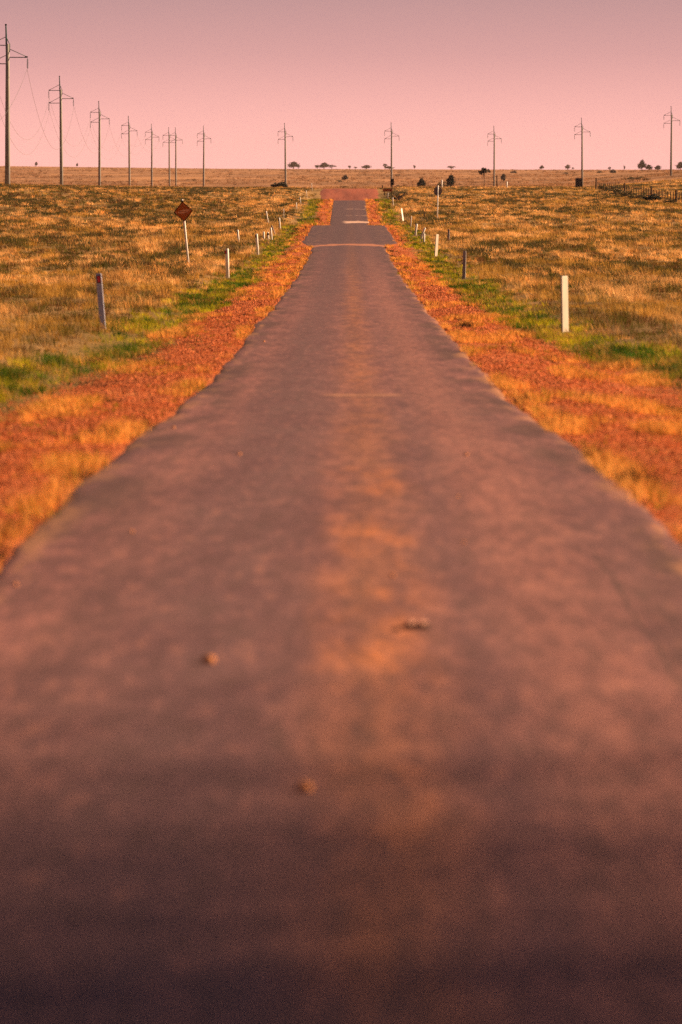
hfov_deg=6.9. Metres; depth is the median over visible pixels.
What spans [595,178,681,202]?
wire fence
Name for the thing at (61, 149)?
power pole
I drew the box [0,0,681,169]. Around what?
sky
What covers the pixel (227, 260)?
guide post
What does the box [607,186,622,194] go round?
bush
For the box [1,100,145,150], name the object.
overhead wire
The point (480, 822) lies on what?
road
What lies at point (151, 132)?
power pole
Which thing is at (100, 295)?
guide post
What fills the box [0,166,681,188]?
scrub
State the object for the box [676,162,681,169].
tree
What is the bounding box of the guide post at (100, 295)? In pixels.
[96,273,105,328]
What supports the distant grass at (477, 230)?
on the ground at (138, 174)
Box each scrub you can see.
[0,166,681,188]
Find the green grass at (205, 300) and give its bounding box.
[0,198,681,411]
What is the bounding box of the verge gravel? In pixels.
[0,284,681,564]
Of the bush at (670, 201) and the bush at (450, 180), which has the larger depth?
the bush at (450, 180)
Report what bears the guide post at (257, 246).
on the ground at (138, 174)
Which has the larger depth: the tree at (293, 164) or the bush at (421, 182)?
the tree at (293, 164)
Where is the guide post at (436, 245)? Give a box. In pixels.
[434,234,438,256]
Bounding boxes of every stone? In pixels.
[201,655,214,662]
[297,782,312,790]
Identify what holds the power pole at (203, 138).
on the ground at (138, 174)
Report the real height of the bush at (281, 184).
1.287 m
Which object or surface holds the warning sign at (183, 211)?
on the ground at (138, 174)
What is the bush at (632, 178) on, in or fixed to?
on the ground at (138, 174)
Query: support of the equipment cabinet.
on the ground at (138, 174)
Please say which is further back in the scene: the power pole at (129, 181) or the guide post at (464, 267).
the power pole at (129, 181)
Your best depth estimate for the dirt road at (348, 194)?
932.15 m
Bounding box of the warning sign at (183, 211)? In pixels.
[174,199,192,261]
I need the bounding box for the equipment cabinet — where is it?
[575,178,582,186]
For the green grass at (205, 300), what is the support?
on the ground at (138, 174)
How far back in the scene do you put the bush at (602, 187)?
798.49 m
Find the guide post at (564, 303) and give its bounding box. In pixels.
[560,276,568,331]
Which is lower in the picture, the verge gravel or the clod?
the clod
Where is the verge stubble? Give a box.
[0,198,681,568]
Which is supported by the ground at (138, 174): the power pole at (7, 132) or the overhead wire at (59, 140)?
the power pole at (7, 132)
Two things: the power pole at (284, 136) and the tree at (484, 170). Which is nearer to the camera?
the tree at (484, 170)
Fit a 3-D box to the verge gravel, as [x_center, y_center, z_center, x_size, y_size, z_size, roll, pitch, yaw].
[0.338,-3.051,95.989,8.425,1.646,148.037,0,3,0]
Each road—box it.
[0,200,681,1023]
[319,189,378,199]
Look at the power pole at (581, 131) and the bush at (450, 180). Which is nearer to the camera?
the bush at (450, 180)
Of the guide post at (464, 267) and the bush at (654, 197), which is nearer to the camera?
the guide post at (464, 267)
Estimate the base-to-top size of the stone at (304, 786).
0.035 m
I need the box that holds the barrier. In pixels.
[383,189,391,193]
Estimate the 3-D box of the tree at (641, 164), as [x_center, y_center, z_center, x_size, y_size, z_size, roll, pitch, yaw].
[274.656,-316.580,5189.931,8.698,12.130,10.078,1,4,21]
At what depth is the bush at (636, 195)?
663.95 m
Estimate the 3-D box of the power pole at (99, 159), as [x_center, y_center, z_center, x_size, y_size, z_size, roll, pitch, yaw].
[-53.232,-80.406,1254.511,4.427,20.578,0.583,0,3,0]
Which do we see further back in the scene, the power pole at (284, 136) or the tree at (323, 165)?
the tree at (323, 165)
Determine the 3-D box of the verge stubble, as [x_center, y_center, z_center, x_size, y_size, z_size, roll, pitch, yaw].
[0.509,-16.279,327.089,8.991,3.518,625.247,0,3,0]
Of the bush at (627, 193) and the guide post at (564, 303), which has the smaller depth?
the guide post at (564, 303)
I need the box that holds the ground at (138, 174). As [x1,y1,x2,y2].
[0,166,681,567]
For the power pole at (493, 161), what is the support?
on the ground at (138, 174)
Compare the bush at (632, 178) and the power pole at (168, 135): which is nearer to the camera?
the bush at (632, 178)
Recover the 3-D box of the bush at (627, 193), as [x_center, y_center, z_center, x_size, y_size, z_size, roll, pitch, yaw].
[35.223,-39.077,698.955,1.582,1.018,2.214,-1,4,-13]
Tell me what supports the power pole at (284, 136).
on the ground at (138, 174)
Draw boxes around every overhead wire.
[0,70,173,156]
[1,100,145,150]
[1,111,157,156]
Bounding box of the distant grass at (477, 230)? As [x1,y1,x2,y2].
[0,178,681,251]
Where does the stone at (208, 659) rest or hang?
on the road at (480, 822)
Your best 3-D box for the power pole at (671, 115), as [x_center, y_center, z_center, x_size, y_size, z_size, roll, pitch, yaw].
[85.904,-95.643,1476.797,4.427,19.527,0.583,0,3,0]
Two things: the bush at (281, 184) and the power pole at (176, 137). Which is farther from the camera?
the power pole at (176, 137)
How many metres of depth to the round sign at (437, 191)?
493.26 m
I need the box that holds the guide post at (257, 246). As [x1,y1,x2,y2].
[255,234,258,254]
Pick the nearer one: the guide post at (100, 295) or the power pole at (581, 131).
the guide post at (100, 295)
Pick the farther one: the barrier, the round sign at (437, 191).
the barrier
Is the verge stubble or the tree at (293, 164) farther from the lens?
the tree at (293, 164)
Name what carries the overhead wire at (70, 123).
hanging from the power pole at (7, 132)
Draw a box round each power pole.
[0,24,27,184]
[48,76,73,184]
[90,101,109,184]
[121,116,137,185]
[145,124,157,185]
[163,127,169,185]
[170,127,182,186]
[197,126,210,186]
[278,123,292,182]
[384,128,392,186]
[487,131,501,186]
[574,118,590,177]
[663,112,679,175]
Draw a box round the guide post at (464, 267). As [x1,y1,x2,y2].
[462,251,465,278]
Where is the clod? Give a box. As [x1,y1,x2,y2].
[401,620,430,628]
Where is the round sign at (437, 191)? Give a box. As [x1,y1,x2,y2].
[434,185,441,217]
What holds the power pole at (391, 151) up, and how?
on the ground at (138, 174)
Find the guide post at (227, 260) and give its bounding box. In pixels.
[225,249,228,277]
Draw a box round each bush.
[270,181,288,186]
[417,177,425,185]
[446,173,455,185]
[598,184,607,190]
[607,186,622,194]
[620,190,633,196]
[627,176,648,180]
[628,192,645,199]
[642,194,661,200]
[662,199,674,202]
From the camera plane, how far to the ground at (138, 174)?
163.68 m
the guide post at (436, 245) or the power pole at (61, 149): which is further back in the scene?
the power pole at (61, 149)
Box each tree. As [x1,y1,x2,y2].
[287,161,299,168]
[318,162,328,167]
[478,167,490,175]
[637,160,646,170]
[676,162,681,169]

